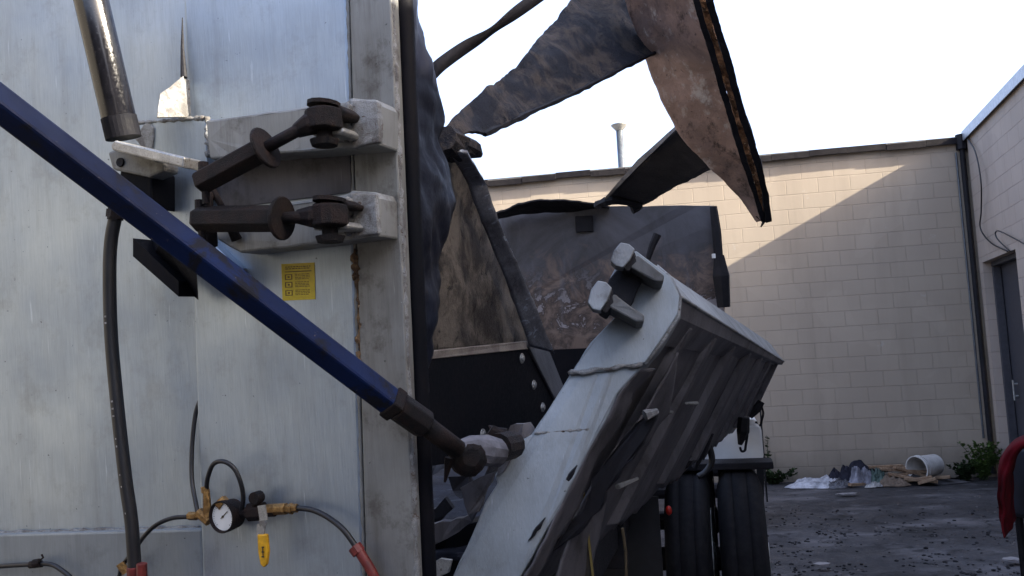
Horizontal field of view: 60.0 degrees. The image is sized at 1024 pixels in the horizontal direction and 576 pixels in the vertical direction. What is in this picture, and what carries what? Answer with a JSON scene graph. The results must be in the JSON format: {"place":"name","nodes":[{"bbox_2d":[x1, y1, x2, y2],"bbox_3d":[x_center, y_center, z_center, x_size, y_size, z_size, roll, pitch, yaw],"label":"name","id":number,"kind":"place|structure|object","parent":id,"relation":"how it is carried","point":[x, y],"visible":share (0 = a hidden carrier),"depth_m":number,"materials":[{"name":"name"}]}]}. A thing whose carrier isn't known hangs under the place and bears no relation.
{"place":"outdoors","nodes":[
{"label":"outdoors","id":0,"kind":"place"},
{"bbox_2d":[418,0,1023,179],"label":"sky","id":1,"kind":"structure","parent":0,"point":[810,74],"materials":[{"name":"white"}]},
{"bbox_2d":[658,477,1023,575],"bbox_3d":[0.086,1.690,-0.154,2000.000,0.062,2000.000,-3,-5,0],"label":"ground","id":2,"kind":"structure","parent":0,"point":[871,552],"depth_m":8.43,"materials":[{"name":"grey asphalt"}]},
{"bbox_2d":[0,0,784,575],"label":"wrecked truck","id":3,"kind":"object","parent":2,"relation":"on","point":[290,252],"visible":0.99,"depth_m":2.19,"materials":[{"name":"metal"}]},
{"bbox_2d":[0,554,71,575],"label":"air line","id":4,"kind":"object","parent":3,"relation":"attached to","point":[36,563],"visible":1,"depth_m":2.20,"materials":[{"name":"black rubber"}]},
{"bbox_2d":[116,400,378,575],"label":"pressure gauge","id":5,"kind":"object","parent":3,"relation":"attached to","point":[223,514],"visible":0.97,"depth_m":1.97,"materials":[{"name":"rubber"}]},
{"bbox_2d":[484,123,998,482],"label":"block building","id":6,"kind":"structure","parent":2,"relation":"on","point":[856,300],"depth_m":11.92,"materials":[{"name":"painted concrete block"},{"name":"mortar"},{"name":"metal roof edging"}]},
{"bbox_2d":[765,435,771,483],"bbox_3d":[3.396,2.298,11.879,0.206,0.641,0.180,-3,-5,0],"label":"weed","id":7,"kind":"object","parent":2,"relation":"on","point":[768,452],"visible":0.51,"depth_m":11.91,"materials":[{"name":"green plant"}]},
{"bbox_2d":[764,467,797,483],"bbox_3d":[3.500,2.493,11.752,0.633,0.232,0.340,-3,-5,0],"label":"weed","id":8,"kind":"object","parent":2,"relation":"on","point":[772,477],"visible":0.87,"depth_m":11.73,"materials":[{"name":"green plant"}]},
{"bbox_2d":[784,474,836,488],"bbox_3d":[3.978,2.475,11.359,0.940,0.141,0.432,-3,-5,0],"label":"plastic sheet","id":9,"kind":"object","parent":2,"relation":"on","point":[823,482],"visible":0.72,"depth_m":11.30,"materials":[{"name":"white plastic"}]},
{"bbox_2d":[828,478,852,488],"bbox_3d":[4.154,2.459,11.207,0.405,0.122,0.243,-1,-6,-23],"label":"plastic sheet","id":10,"kind":"object","parent":9,"relation":"on","point":[838,483],"visible":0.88,"depth_m":11.13,"materials":[{"name":"grey plastic"}]},
{"bbox_2d":[813,562,830,565],"bbox_3d":[2.457,2.187,7.028,0.140,0.017,0.078,-3,-5,0],"label":"scrap","id":11,"kind":"object","parent":2,"relation":"on","point":[821,564],"visible":1,"depth_m":7.01,"materials":[{"name":"paper"}]},
{"bbox_2d":[836,492,859,494],"bbox_3d":[3.957,2.422,10.449,0.288,0.023,0.096,-3,-5,0],"label":"scrap","id":12,"kind":"object","parent":2,"relation":"on","point":[852,493],"visible":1,"depth_m":10.42,"materials":[{"name":"paper"}]},
{"bbox_2d":[828,460,874,480],"bbox_3d":[4.437,2.370,11.446,0.814,0.320,0.503,0,-6,-25],"label":"cloth bundle","id":13,"kind":"object","parent":2,"relation":"on","point":[844,473],"visible":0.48,"depth_m":11.35,"materials":[{"name":"black fabric"}]},
{"bbox_2d":[868,464,903,468],"bbox_3d":[4.787,2.288,11.368,0.450,0.036,0.064,-3,-5,-2],"label":"board","id":14,"kind":"object","parent":13,"relation":"on","point":[884,466],"visible":1,"depth_m":11.34,"materials":[{"name":"brown wood"}]},
{"bbox_2d":[864,481,882,487],"bbox_3d":[4.499,2.443,11.024,0.260,0.072,0.176,-3,-5,0],"label":"rag","id":15,"kind":"object","parent":2,"relation":"on","point":[874,484],"visible":1,"depth_m":10.98,"materials":[{"name":"white fabric"}]},
{"bbox_2d":[765,507,1019,575],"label":"rubble","id":16,"kind":"object","parent":2,"relation":"on","point":[896,560],"visible":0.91,"depth_m":7.59,"materials":[{"name":"grey stone"}]},
{"bbox_2d":[880,474,910,486],"bbox_3d":[4.734,2.394,11.051,0.431,0.147,0.271,-3,-5,0],"label":"cardboard","id":17,"kind":"object","parent":2,"relation":"on","point":[887,481],"visible":0.96,"depth_m":10.98,"materials":[{"name":"brown cardboard"}]},
{"bbox_2d":[863,474,972,486],"bbox_3d":[4.985,2.425,11.279,1.539,0.137,0.592,-3,-5,0],"label":"soil heap","id":18,"kind":"object","parent":2,"relation":"on","point":[945,481],"visible":0.41,"depth_m":11.05,"materials":[{"name":"brown soil"}]},
{"bbox_2d":[848,483,865,485],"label":"board","id":19,"kind":"object","parent":18,"relation":"on","point":[856,484],"visible":0.66,"depth_m":11.09,"materials":[{"name":"brown wood"}]},
{"bbox_2d":[849,466,871,487],"bbox_3d":[4.460,2.376,11.253,0.461,0.258,0.280,-1,-6,-21],"label":"plastic sheet","id":20,"kind":"object","parent":18,"relation":"on","point":[863,475],"visible":0.81,"depth_m":11.18,"materials":[{"name":"grey plastic"}]},
{"bbox_2d":[871,467,884,482],"bbox_3d":[4.631,2.379,11.216,0.282,0.222,0.268,-4,-5,12],"label":"green bag","id":21,"kind":"object","parent":18,"relation":"on","point":[878,475],"visible":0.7,"depth_m":11.16,"materials":[{"name":"plastic"}]},
{"bbox_2d":[888,472,910,477],"bbox_3d":[4.932,2.376,11.155,0.370,0.113,0.080,-5,-5,18],"label":"board","id":22,"kind":"object","parent":18,"relation":"on","point":[896,475],"visible":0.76,"depth_m":11.15,"materials":[{"name":"brown wood"}]},
{"bbox_2d":[888,472,911,477],"bbox_3d":[4.900,2.376,11.250,0.393,0.086,0.080,-2,-5,-8],"label":"board","id":23,"kind":"object","parent":18,"relation":"on","point":[904,473],"visible":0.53,"depth_m":11.23,"materials":[{"name":"brown wood"}]},
{"bbox_2d":[879,467,926,472],"bbox_3d":[5.028,2.325,11.301,0.664,0.103,0.096,-3,-5,1],"label":"board","id":24,"kind":"object","parent":18,"relation":"on","point":[893,469],"visible":0.55,"depth_m":11.26,"materials":[{"name":"brown wood"}]},
{"bbox_2d":[893,466,925,475],"bbox_3d":[5.074,2.338,11.265,0.440,0.175,0.064,-2,-5,-5],"label":"board","id":25,"kind":"object","parent":18,"relation":"on","point":[906,470],"visible":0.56,"depth_m":11.23,"materials":[{"name":"brown wood"}]},
{"bbox_2d":[904,475,931,482],"bbox_3d":[5.040,2.379,11.027,0.346,0.089,0.080,-5,-6,21],"label":"board","id":26,"kind":"object","parent":18,"relation":"on","point":[927,477],"visible":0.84,"depth_m":10.98,"materials":[{"name":"brown wood"}]},
{"bbox_2d":[904,477,937,482],"bbox_3d":[5.071,2.382,10.999,0.381,0.072,0.096,-5,-6,20],"label":"board","id":27,"kind":"object","parent":26,"relation":"on","point":[913,479],"visible":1,"depth_m":10.97,"materials":[{"name":"brown wood"}]},
{"bbox_2d":[905,454,944,476],"bbox_3d":[5.227,2.271,11.203,0.410,0.336,0.324,0,-6,-28],"label":"plastic bucket","id":28,"kind":"object","parent":18,"relation":"on","point":[932,464],"visible":0.87,"depth_m":11.17,"materials":[{"name":"plastic"}]},
{"bbox_2d":[936,475,950,478],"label":"board","id":29,"kind":"object","parent":18,"relation":"on","point":[944,477],"visible":0.88,"depth_m":11.04,"materials":[{"name":"brown wood"}]},
{"bbox_2d":[918,477,936,484],"bbox_3d":[5.127,2.381,10.946,0.212,0.092,0.080,-6,-6,29],"label":"board","id":30,"kind":"object","parent":2,"relation":"on","point":[927,480],"visible":1,"depth_m":10.91,"materials":[{"name":"brown wood"}]},
{"bbox_2d":[946,459,981,480],"bbox_3d":[5.806,2.315,11.279,0.485,0.285,0.286,-3,-5,0],"label":"weed","id":31,"kind":"object","parent":2,"relation":"on","point":[963,470],"visible":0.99,"depth_m":11.25,"materials":[{"name":"green plant"}]},
{"bbox_2d":[957,440,1002,479],"bbox_3d":[5.966,2.177,11.221,0.518,0.505,0.311,-3,-5,0],"label":"weed","id":32,"kind":"object","parent":2,"relation":"on","point":[986,464],"visible":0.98,"depth_m":11.21,"materials":[{"name":"green plant"}]},
{"bbox_2d":[961,64,1023,456],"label":"corner building","id":33,"kind":"structure","parent":2,"relation":"on","point":[993,131],"depth_m":10.90,"materials":[{"name":"concrete"}]},
{"bbox_2d":[966,138,1007,251],"bbox_3d":[5.831,-1.229,11.008,0.076,1.754,1.483,-4,-5,15],"label":"cable","id":34,"kind":"object","parent":33,"relation":"hanging from","point":[987,239],"visible":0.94,"depth_m":11.02,"materials":[{"name":"black rubber"}]},
{"bbox_2d":[995,230,1023,251],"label":"cable","id":35,"kind":"object","parent":33,"relation":"attached to","point":[1007,235],"visible":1,"depth_m":10.19,"materials":[{"name":"black rubber"}]},
{"bbox_2d":[1000,260,1023,436],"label":"door","id":36,"kind":"structure","parent":33,"relation":"in","point":[1009,272],"depth_m":10.95,"materials":[{"name":"paint"}]},
{"bbox_2d":[1001,556,1018,561],"bbox_3d":[3.878,2.105,6.872,0.180,0.023,0.102,-3,-5,0],"label":"scrap","id":37,"kind":"object","parent":2,"relation":"on","point":[1010,559],"visible":0.74,"depth_m":6.86,"materials":[{"name":"paper"}]},
{"bbox_2d":[768,484,1016,575],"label":"gravel","id":38,"kind":"structure","parent":0,"point":[877,539],"depth_m":7.95,"materials":[{"name":"grey gravel"}]},
{"bbox_2d":[1013,449,1023,575],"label":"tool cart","id":39,"kind":"object","parent":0,"point":[1018,472],"visible":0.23,"depth_m":3.71,"materials":[{"name":"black metal"}]},
{"bbox_2d":[997,435,1023,537],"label":"red jacket","id":40,"kind":"object","parent":39,"relation":"on","point":[1005,475],"visible":1,"depth_m":3.33,"materials":[{"name":"red fabric"}]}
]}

